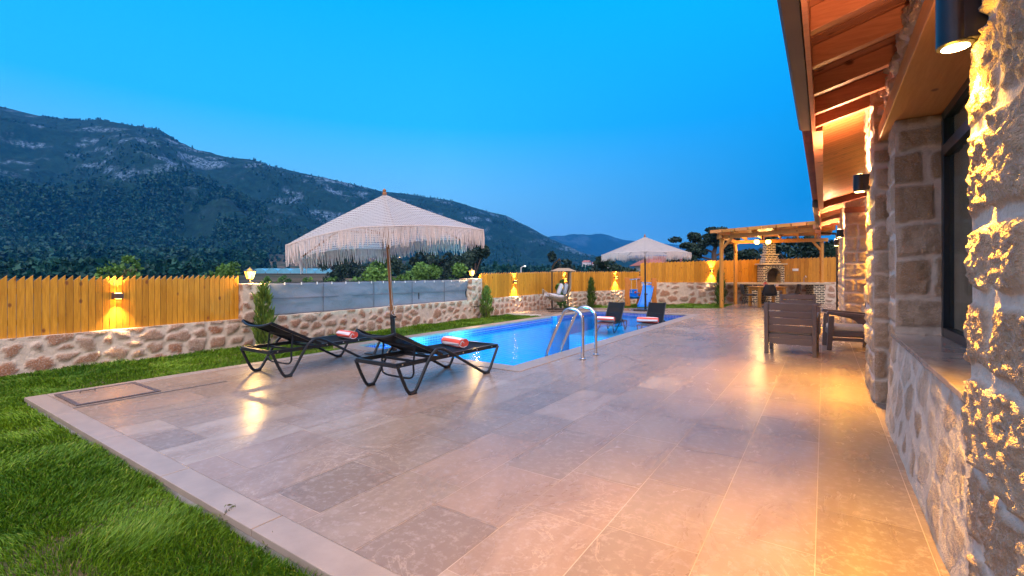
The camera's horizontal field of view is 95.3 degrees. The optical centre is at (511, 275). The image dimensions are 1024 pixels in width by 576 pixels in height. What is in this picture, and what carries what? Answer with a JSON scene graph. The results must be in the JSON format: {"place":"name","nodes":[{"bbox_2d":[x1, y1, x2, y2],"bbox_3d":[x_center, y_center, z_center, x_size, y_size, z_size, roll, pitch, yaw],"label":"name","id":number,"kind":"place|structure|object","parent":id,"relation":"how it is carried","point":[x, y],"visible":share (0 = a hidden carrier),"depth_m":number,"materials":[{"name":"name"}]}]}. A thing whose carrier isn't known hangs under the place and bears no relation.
{"place":"outdoors","nodes":[
{"label":"outdoors","id":0,"kind":"place"},
{"bbox_2d":[24,349,398,575],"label":"terrace border","id":1,"kind":"object","parent":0,"point":[304,547],"visible":0.78,"depth_m":2.39,"materials":[{"name":"stone"}]},
{"bbox_2d":[211,504,235,523],"bbox_3d":[-1.389,1.175,2.296,0.133,0.098,0.116,0,0,34],"label":"weed","id":2,"kind":"object","parent":1,"relation":"on","point":[226,511],"visible":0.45,"depth_m":2.28,"materials":[{"name":"green plant"}]},
{"bbox_2d":[0,326,433,575],"bbox_3d":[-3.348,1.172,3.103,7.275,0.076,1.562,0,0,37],"label":"lawn grass","id":3,"kind":"structure","parent":0,"point":[51,479],"depth_m":2.32,"materials":[{"name":"green plant"}]},
{"bbox_2d":[249,281,278,344],"bbox_3d":[-4.175,0.672,7.888,0.468,1.236,0.467,0,0,34],"label":"conifer","id":4,"kind":"object","parent":3,"relation":"on","point":[264,295],"visible":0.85,"depth_m":7.82,"materials":[{"name":"green plant"}]},
{"bbox_2d":[48,314,546,387],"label":"lawn grass","id":5,"kind":"structure","parent":3,"relation":"on","point":[92,373],"depth_m":6.45,"materials":[{"name":"green plant"}]},
{"bbox_2d":[479,285,496,317],"bbox_3d":[-0.729,0.744,13.066,0.471,1.092,0.481,0,0,34],"label":"conifer","id":6,"kind":"object","parent":3,"relation":"on","point":[486,309],"visible":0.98,"depth_m":12.99,"materials":[{"name":"green plant"}]},
{"bbox_2d":[0,107,718,282],"bbox_3d":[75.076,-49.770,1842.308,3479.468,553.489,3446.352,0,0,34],"label":"hills","id":7,"kind":"structure","parent":0,"point":[27,148],"depth_m":709.27,"materials":[{"name":"green plant"}]},
{"bbox_2d":[0,160,271,269],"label":"hillside forest","id":8,"kind":"object","parent":7,"relation":"on","point":[23,220],"visible":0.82,"depth_m":441.41,"materials":[{"name":"green plant"}]},
{"bbox_2d":[255,268,334,272],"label":"greenhouse","id":9,"kind":"object","parent":7,"relation":"on","point":[283,270],"visible":0.66,"depth_m":150.00,"materials":[{"name":"plastic"}]},
{"bbox_2d":[0,107,597,267],"bbox_3d":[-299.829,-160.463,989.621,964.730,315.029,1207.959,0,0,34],"label":"hillside shrubs","id":10,"kind":"object","parent":7,"relation":"on","point":[107,239],"visible":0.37,"depth_m":665.59,"materials":[{"name":"green plant"}]},
{"bbox_2d":[374,261,600,275],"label":"valley scrub","id":11,"kind":"object","parent":7,"relation":"on","point":[495,268],"visible":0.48,"depth_m":184.72,"materials":[{"name":"green plant"}]},
{"bbox_2d":[582,260,590,268],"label":"house","id":12,"kind":"structure","parent":7,"relation":"on","point":[586,262],"depth_m":617.38,"materials":[{"name":"paint"}]},
{"bbox_2d":[0,0,837,244],"label":"sky","id":13,"kind":"structure","parent":0,"point":[661,120],"materials":[{"name":"blue"}]},
{"bbox_2d":[51,303,949,575],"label":"terrace paving","id":14,"kind":"structure","parent":0,"point":[767,502],"depth_m":2.99,"materials":[{"name":"stone"}]},
{"bbox_2d":[54,382,160,405],"bbox_3d":[-3.949,1.131,4.565,0.680,0.034,0.635,0,0,34],"label":"access hatch","id":15,"kind":"object","parent":14,"relation":"on","point":[93,395],"visible":1,"depth_m":4.53,"materials":[{"name":"stone"}]},
{"bbox_2d":[73,381,225,407],"bbox_3d":[-3.455,1.146,4.566,0.020,0.004,1.250,0,0,34],"label":"floor drain","id":16,"kind":"object","parent":14,"relation":"on","point":[147,394],"visible":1,"depth_m":4.47,"materials":[{"name":"metal"}]},
{"bbox_2d":[240,319,380,377],"bbox_3d":[-2.494,0.831,5.963,0.664,0.641,1.641,0,0,32],"label":"sun lounger","id":17,"kind":"object","parent":14,"relation":"on","point":[292,337],"visible":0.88,"depth_m":5.58,"materials":[{"name":"fabric"},{"name":"black metal"}]},
{"bbox_2d":[336,330,357,338],"bbox_3d":[-2.218,0.786,6.272,0.342,0.100,0.146,0,0,42],"label":"rolled towel","id":18,"kind":"object","parent":17,"relation":"on","point":[347,334],"visible":1,"depth_m":6.19,"materials":[{"name":"red fabric"}]},
{"bbox_2d":[285,188,484,356],"bbox_3d":[-1.827,-0.075,6.942,2.767,2.455,2.951,-4,0,34],"label":"fringed parasol","id":19,"kind":"object","parent":14,"relation":"on","point":[383,210],"visible":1,"depth_m":6.41,"materials":[{"name":"beige fabric"}]},
{"bbox_2d":[354,328,498,394],"bbox_3d":[-0.884,0.842,5.183,0.664,0.619,1.650,0,0,35],"label":"sun lounger","id":20,"kind":"object","parent":14,"relation":"on","point":[404,345],"visible":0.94,"depth_m":4.83,"materials":[{"name":"fabric"},{"name":"black metal"}]},
{"bbox_2d":[441,336,468,347],"bbox_3d":[-0.678,0.781,5.533,0.161,0.110,0.362,0,0,-42],"label":"rolled towel","id":21,"kind":"object","parent":20,"relation":"on","point":[457,342],"visible":1,"depth_m":5.43,"materials":[{"name":"red fabric"}]},
{"bbox_2d":[333,310,700,371],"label":"swimming pool","id":22,"kind":"structure","parent":14,"relation":"in","point":[523,344],"depth_m":11.53,"materials":[{"name":"liquid"}]},
{"bbox_2d":[545,306,598,358],"bbox_3d":[0.851,1.345,6.769,0.680,1.810,0.530,0,0,34],"label":"pool ladder","id":23,"kind":"object","parent":22,"relation":"attached to","point":[577,311],"visible":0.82,"depth_m":6.71,"materials":[{"name":"metal"}]},
{"bbox_2d":[597,302,626,332],"bbox_3d":[2.791,1.157,13.161,0.544,0.788,1.326,0,0,31],"label":"sun lounger","id":24,"kind":"object","parent":22,"relation":"in","point":[615,309],"visible":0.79,"depth_m":13.43,"materials":[{"name":"fabric"}]},
{"bbox_2d":[597,316,614,321],"bbox_3d":[2.626,1.212,13.103,0.502,0.142,0.207,0,0,28],"label":"rolled towel","id":25,"kind":"object","parent":24,"relation":"on","point":[605,318],"visible":0.9,"depth_m":13.02,"materials":[{"name":"fabric"}]},
{"bbox_2d":[637,302,665,329],"bbox_3d":[3.856,1.150,12.774,0.544,0.802,1.326,0,0,31],"label":"sun lounger","id":26,"kind":"object","parent":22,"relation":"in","point":[657,310],"visible":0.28,"depth_m":13.06,"materials":[{"name":"fabric"}]},
{"bbox_2d":[637,317,658,322],"bbox_3d":[3.700,1.203,12.713,0.552,0.160,0.231,0,0,28],"label":"rolled towel","id":27,"kind":"object","parent":26,"relation":"on","point":[647,319],"visible":1,"depth_m":12.63,"materials":[{"name":"fabric"}]},
{"bbox_2d":[542,259,574,311],"bbox_3d":[1.539,0.289,15.358,1.090,1.718,0.828,0,0,0],"label":"hanging swing chair","id":28,"kind":"object","parent":14,"relation":"on","point":[551,296],"visible":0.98,"depth_m":15.24,"materials":[{"name":"metal"}]},
{"bbox_2d":[557,283,562,294],"bbox_3d":[1.564,0.430,15.202,0.213,0.371,0.384,0,0,0],"label":"pillow","id":29,"kind":"object","parent":28,"relation":"on","point":[560,288],"visible":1,"depth_m":15.04,"materials":[{"name":"white fabric"}]},
{"bbox_2d":[562,283,567,294],"bbox_3d":[1.764,0.430,15.422,0.185,0.377,0.384,0,0,0],"label":"pillow","id":30,"kind":"object","parent":28,"relation":"on","point":[565,289],"visible":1,"depth_m":15.26,"materials":[{"name":"white fabric"}]},
{"bbox_2d":[555,279,566,307],"bbox_3d":[1.762,0.780,16.637,0.463,1.340,0.600,0,0,34],"label":"bush","id":31,"kind":"object","parent":14,"relation":"on","point":[563,303],"visible":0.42,"depth_m":16.53,"materials":[{"name":"green plant"}]},
{"bbox_2d":[601,234,691,310],"bbox_3d":[4.423,-0.117,15.503,2.816,2.535,2.783,-1,0,34],"label":"fringed parasol","id":32,"kind":"object","parent":14,"relation":"on","point":[644,246],"visible":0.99,"depth_m":15.06,"materials":[{"name":"beige fabric"}]},
{"bbox_2d":[740,284,756,307],"bbox_3d":[8.607,0.728,17.035,0.534,0.848,0.482,0,0,14],"label":"dining chair","id":33,"kind":"object","parent":14,"relation":"on","point":[742,290],"visible":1,"depth_m":16.93,"materials":[{"name":"black metal"}]},
{"bbox_2d":[747,286,786,306],"bbox_3d":[9.499,0.772,17.407,1.020,0.755,0.950,0,0,5],"label":"dining table","id":34,"kind":"object","parent":14,"relation":"on","point":[760,288],"visible":0.64,"depth_m":17.12,"materials":[{"name":"brown wood"}]},
{"bbox_2d":[762,284,776,306],"bbox_3d":[9.235,0.728,16.723,0.482,0.848,0.534,0,0,29],"label":"dining chair","id":35,"kind":"object","parent":14,"relation":"on","point":[769,290],"visible":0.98,"depth_m":16.54,"materials":[{"name":"black metal"}]},
{"bbox_2d":[709,239,830,303],"bbox_3d":[10.656,-0.180,19.354,4.550,2.660,0.720,0,0,5],"label":"barbecue fireplace","id":36,"kind":"object","parent":14,"relation":"on","point":[770,268],"visible":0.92,"depth_m":19.15,"materials":[{"name":"beige stone"}]},
{"bbox_2d":[710,221,837,307],"bbox_3d":[9.967,-0.275,17.595,3.747,2.850,6.426,0,0,34],"label":"pergola","id":37,"kind":"object","parent":14,"relation":"on","point":[797,229],"visible":0.87,"depth_m":16.70,"materials":[{"name":"brown wood"}]},
{"bbox_2d":[754,236,770,243],"bbox_3d":[9.788,-1.415,18.236,0.640,0.350,0.200,0,0,4],"label":"pergola lamp","id":38,"kind":"object","parent":37,"relation":"hanging from","point":[757,241],"visible":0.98,"depth_m":18.19,"materials":[{"name":"glass"}]},
{"bbox_2d":[764,303,819,357],"bbox_3d":[4.176,0.775,6.966,0.674,0.750,0.652,0,0,36],"label":"garden armchair","id":39,"kind":"object","parent":14,"relation":"on","point":[783,332],"visible":1,"depth_m":6.74,"materials":[{"name":"brown wood"}]},
{"bbox_2d":[786,284,800,299],"bbox_3d":[10.428,0.728,17.334,0.534,0.848,0.482,0,0,12],"label":"dining chair","id":40,"kind":"object","parent":14,"relation":"on","point":[798,289],"visible":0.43,"depth_m":17.38,"materials":[{"name":"brown wood"}]},
{"bbox_2d":[780,294,820,333],"bbox_3d":[5.968,0.775,9.685,0.674,0.750,0.652,0,0,26],"label":"garden armchair","id":41,"kind":"object","parent":14,"relation":"on","point":[792,296],"visible":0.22,"depth_m":9.90,"materials":[{"name":"brown wood"}]},
{"bbox_2d":[821,303,866,349],"bbox_3d":[5.296,0.775,7.348,0.652,0.750,0.674,0,0,28],"label":"garden armchair","id":42,"kind":"object","parent":14,"relation":"on","point":[832,331],"visible":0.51,"depth_m":7.17,"materials":[{"name":"brown wood"}]},
{"bbox_2d":[777,0,1023,575],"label":"stone house","id":43,"kind":"structure","parent":14,"relation":"on","point":[908,118],"depth_m":2.87,"materials":[{"name":"stone"}]},
{"bbox_2d":[834,239,838,245],"bbox_3d":[9.142,-0.935,13.135,0.134,0.174,0.104,0,0,34],"label":"wall lamp","id":44,"kind":"object","parent":43,"relation":"attached to","point":[836,242],"visible":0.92,"depth_m":13.10,"materials":[{"name":"metal"}]},
{"bbox_2d":[837,229,843,237],"bbox_3d":[7.263,-0.935,10.325,0.134,0.174,0.104,0,0,34],"label":"wall lamp","id":45,"kind":"object","parent":43,"relation":"attached to","point":[840,232],"visible":0.99,"depth_m":10.29,"materials":[{"name":"metal"}]},
{"bbox_2d":[853,174,869,192],"bbox_3d":[3.469,-0.920,4.634,0.134,0.174,0.104,0,0,34],"label":"wall lamp","id":46,"kind":"object","parent":43,"relation":"attached to","point":[860,182],"visible":0.95,"depth_m":4.60,"materials":[{"name":"metal"}]},
{"bbox_2d":[941,77,971,347],"bbox_3d":[2.612,-0.385,2.524,0.084,1.670,2.900,0,0,34],"label":"window","id":47,"kind":"structure","parent":43,"relation":"in","point":[956,220],"depth_m":3.33,"materials":[{"name":"black glass"}]},
{"bbox_2d":[935,0,988,53],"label":"wall lamp","id":48,"kind":"object","parent":43,"relation":"attached to","point":[959,24],"visible":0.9,"depth_m":1.44,"materials":[{"name":"metal"}]},
{"bbox_2d":[65,306,940,575],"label":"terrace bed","id":49,"kind":"object","parent":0,"point":[551,314],"visible":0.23,"depth_m":3.04,"materials":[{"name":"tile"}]},
{"bbox_2d":[557,302,732,307],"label":"lawn grass","id":50,"kind":"structure","parent":0,"point":[693,305],"depth_m":18.16,"materials":[{"name":"green plant"}]},
{"bbox_2d":[548,234,833,259],"bbox_3d":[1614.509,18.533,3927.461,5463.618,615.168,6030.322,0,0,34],"label":"hills","id":51,"kind":"structure","parent":0,"point":[597,244],"depth_m":2760.40,"materials":[{"name":"blue"}]},
{"label":"ground","id":52,"kind":"structure","parent":0,"visible":0},
{"bbox_2d":[81,255,143,279],"bbox_3d":[-14.953,0.428,17.307,2.108,2.449,1.924,0,0,34],"label":"bush","id":53,"kind":"object","parent":52,"relation":"on","point":[117,269],"visible":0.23,"depth_m":17.28,"materials":[{"name":"green plant"}]},
{"bbox_2d":[0,256,252,278],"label":"valley scrub","id":54,"kind":"object","parent":52,"relation":"on","point":[61,267],"visible":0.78,"depth_m":100.03,"materials":[{"name":"green plant"}]},
{"bbox_2d":[199,261,240,279],"bbox_3d":[-16.283,0.431,26.172,2.532,2.490,1.664,0,0,0],"label":"bush","id":55,"kind":"object","parent":52,"relation":"on","point":[222,270],"visible":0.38,"depth_m":25.79,"materials":[{"name":"green plant"}]},
{"bbox_2d":[260,276,271,282],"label":"bush","id":56,"kind":"object","parent":52,"relation":"on","point":[266,278],"visible":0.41,"depth_m":57.65,"materials":[{"name":"green plant"}]},
{"bbox_2d":[273,275,291,282],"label":"bush","id":57,"kind":"object","parent":52,"relation":"on","point":[283,277],"visible":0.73,"depth_m":66.08,"materials":[{"name":"green plant"}]},
{"bbox_2d":[0,278,566,376],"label":"stone garden wall","id":58,"kind":"structure","parent":52,"relation":"on","point":[28,354],"depth_m":7.52,"materials":[{"name":"beige stone"}]},
{"bbox_2d":[0,275,238,338],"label":"wooden fence","id":59,"kind":"object","parent":58,"relation":"on","point":[29,306],"visible":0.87,"depth_m":6.44,"materials":[{"name":"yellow wood"}]},
{"bbox_2d":[111,292,123,298],"bbox_3d":[-5.479,0.280,6.490,0.100,0.090,0.120,0,0,34],"label":"fence sconce","id":60,"kind":"object","parent":59,"relation":"attached to","point":[120,295],"visible":1,"depth_m":6.46,"materials":[{"name":"brown metal"}]},
{"bbox_2d":[243,267,255,282],"bbox_3d":[-4.571,-0.010,8.133,0.210,0.280,0.182,0,0,34],"label":"pillar lantern","id":61,"kind":"object","parent":58,"relation":"on","point":[249,272],"visible":0.99,"depth_m":8.09,"materials":[{"name":"glass"}]},
{"bbox_2d":[265,279,467,315],"bbox_3d":[-2.821,0.417,10.674,0.074,0.666,5.670,0,0,34],"label":"fabric screen","id":62,"kind":"object","parent":58,"relation":"attached to","point":[288,298],"visible":0.92,"depth_m":9.92,"materials":[{"name":"grey fabric"}]},
{"bbox_2d":[468,268,474,277],"bbox_3d":[-1.146,-0.070,13.253,0.210,0.280,0.182,0,0,34],"label":"pillar lantern","id":63,"kind":"object","parent":58,"relation":"on","point":[471,272],"visible":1,"depth_m":13.21,"materials":[{"name":"glass"}]},
{"bbox_2d":[479,271,565,297],"bbox_3d":[0.539,0.253,15.651,0.069,0.847,5.381,0,0,34],"label":"wooden fence","id":64,"kind":"object","parent":58,"relation":"on","point":[499,284],"visible":0.77,"depth_m":15.20,"materials":[{"name":"yellow wood"}]},
{"bbox_2d":[28,313,540,575],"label":"terrace kerb","id":65,"kind":"structure","parent":52,"relation":"on","point":[189,502],"depth_m":2.43,"materials":[{"name":"stone"}]},
{"bbox_2d":[302,277,315,282],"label":"bush","id":66,"kind":"object","parent":52,"relation":"on","point":[306,279],"visible":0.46,"depth_m":60.32,"materials":[{"name":"green plant"}]},
{"bbox_2d":[325,276,337,281],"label":"bush","id":67,"kind":"object","parent":52,"relation":"on","point":[332,279],"visible":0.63,"depth_m":69.90,"materials":[{"name":"green plant"}]},
{"bbox_2d":[315,250,356,281],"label":"tree","id":68,"kind":"object","parent":52,"relation":"on","point":[342,271],"visible":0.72,"depth_m":73.67,"materials":[{"name":"green plant"}]},
{"bbox_2d":[329,248,362,277],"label":"pine tree","id":69,"kind":"object","parent":52,"relation":"on","point":[356,266],"visible":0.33,"depth_m":110.01,"materials":[{"name":"green plant"}]},
{"bbox_2d":[349,257,391,281],"bbox_3d":[-9.942,0.258,32.926,3.070,3.590,4.832,0,0,-27],"label":"bushy tree","id":70,"kind":"object","parent":52,"relation":"on","point":[372,274],"visible":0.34,"depth_m":33.09,"materials":[{"name":"green plant"}]},
{"bbox_2d":[358,247,401,280],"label":"tree","id":71,"kind":"object","parent":52,"relation":"on","point":[395,265],"visible":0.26,"depth_m":61.22,"materials":[{"name":"green plant"}]},
{"bbox_2d":[368,260,442,280],"bbox_3d":[-8.286,0.368,36.295,5.218,3.175,3.712,0,0,10],"label":"bushy tree","id":72,"kind":"object","parent":52,"relation":"on","point":[408,275],"visible":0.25,"depth_m":35.63,"materials":[{"name":"green plant"}]},
{"bbox_2d":[394,249,452,280],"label":"tree","id":73,"kind":"object","parent":52,"relation":"on","point":[413,260],"visible":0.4,"depth_m":65.12,"materials":[{"name":"green plant"}]},
{"bbox_2d":[411,261,467,280],"bbox_3d":[-5.600,0.484,34.359,4.911,3.103,2.951,0,0,-2],"label":"bushy tree","id":74,"kind":"object","parent":52,"relation":"on","point":[436,271],"visible":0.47,"depth_m":33.73,"materials":[{"name":"green plant"}]},
{"bbox_2d":[426,252,473,279],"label":"tree","id":75,"kind":"object","parent":52,"relation":"on","point":[447,271],"visible":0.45,"depth_m":57.93,"materials":[{"name":"green plant"}]},
{"bbox_2d":[458,244,490,278],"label":"pine tree","id":76,"kind":"object","parent":52,"relation":"on","point":[478,253],"visible":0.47,"depth_m":59.79,"materials":[{"name":"green plant"}]},
{"bbox_2d":[547,250,578,272],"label":"pine tree","id":77,"kind":"object","parent":52,"relation":"on","point":[551,255],"visible":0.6,"depth_m":69.72,"materials":[{"name":"green plant"}]},
{"bbox_2d":[569,290,636,306],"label":"stone garden wall","id":78,"kind":"structure","parent":52,"relation":"on","point":[578,298],"depth_m":18.84,"materials":[{"name":"beige stone"}]},
{"bbox_2d":[566,271,638,291],"bbox_3d":[3.789,0.211,19.105,4.197,0.810,0.069,0,0,-35],"label":"wooden fence","id":79,"kind":"object","parent":78,"relation":"on","point":[604,281],"visible":0.75,"depth_m":19.00,"materials":[{"name":"brown wood"}]},
{"bbox_2d":[588,256,639,275],"bbox_3d":[8.958,-0.011,39.689,5.027,3.595,2.761,0,0,15],"label":"bush","id":80,"kind":"object","parent":52,"relation":"on","point":[604,265],"visible":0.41,"depth_m":39.45,"materials":[{"name":"green plant"}]},
{"bbox_2d":[630,256,683,282],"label":"neighbour house","id":81,"kind":"structure","parent":52,"relation":"on","point":[638,263],"depth_m":43.22,"materials":[{"name":"paint"}]},
{"bbox_2d":[667,226,757,261],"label":"pine tree","id":82,"kind":"object","parent":52,"relation":"on","point":[697,245],"visible":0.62,"depth_m":41.83,"materials":[{"name":"green plant"}]},
{"bbox_2d":[641,282,835,304],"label":"stone garden wall","id":83,"kind":"structure","parent":52,"relation":"on","point":[670,293],"depth_m":20.00,"materials":[{"name":"beige stone"}]},
{"bbox_2d":[640,257,835,282],"bbox_3d":[10.034,-0.266,19.952,8.932,1.124,0.069,0,0,5],"label":"wooden fence","id":84,"kind":"object","parent":83,"relation":"on","point":[697,271],"visible":0.66,"depth_m":19.97,"materials":[{"name":"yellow wood"}]},
{"bbox_2d":[752,244,787,259],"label":"pine tree","id":85,"kind":"object","parent":52,"relation":"on","point":[757,254],"visible":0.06,"depth_m":50.44,"materials":[{"name":"green plant"}]},
{"bbox_2d":[762,236,816,258],"bbox_3d":[24.009,-0.782,38.149,5.807,5.565,5.790,0,0,-31],"label":"pine tree","id":86,"kind":"object","parent":52,"relation":"on","point":[792,251],"visible":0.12,"depth_m":38.15,"materials":[{"name":"green plant"}]},
{"bbox_2d":[799,236,835,258],"bbox_3d":[22.972,-0.616,33.433,4.030,5.013,5.700,0,0,-15],"label":"pine tree","id":87,"kind":"object","parent":52,"relation":"on","point":[809,250],"visible":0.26,"depth_m":33.88,"materials":[{"name":"green plant"}]},
{"label":"lawn soil","id":88,"kind":"structure","parent":0,"visible":0},
{"bbox_2d":[586,276,597,307],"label":"conifer","id":89,"kind":"object","parent":88,"relation":"on","point":[590,295],"visible":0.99,"depth_m":17.83,"materials":[{"name":"green plant"}]},
{"bbox_2d":[624,276,656,306],"bbox_3d":[4.970,0.640,18.166,1.096,1.220,1.775,0,0,34],"label":"playset","id":90,"kind":"object","parent":88,"relation":"on","point":[637,293],"visible":0.94,"depth_m":18.24,"materials":[{"name":"brown wood"}]},
{"bbox_2d":[714,267,727,304],"bbox_3d":[8.610,0.436,19.234,0.580,1.708,0.558,0,0,34],"label":"conifer","id":91,"kind":"object","parent":88,"relation":"on","point":[716,291],"visible":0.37,"depth_m":19.20,"materials":[{"name":"green plant"}]}
]}

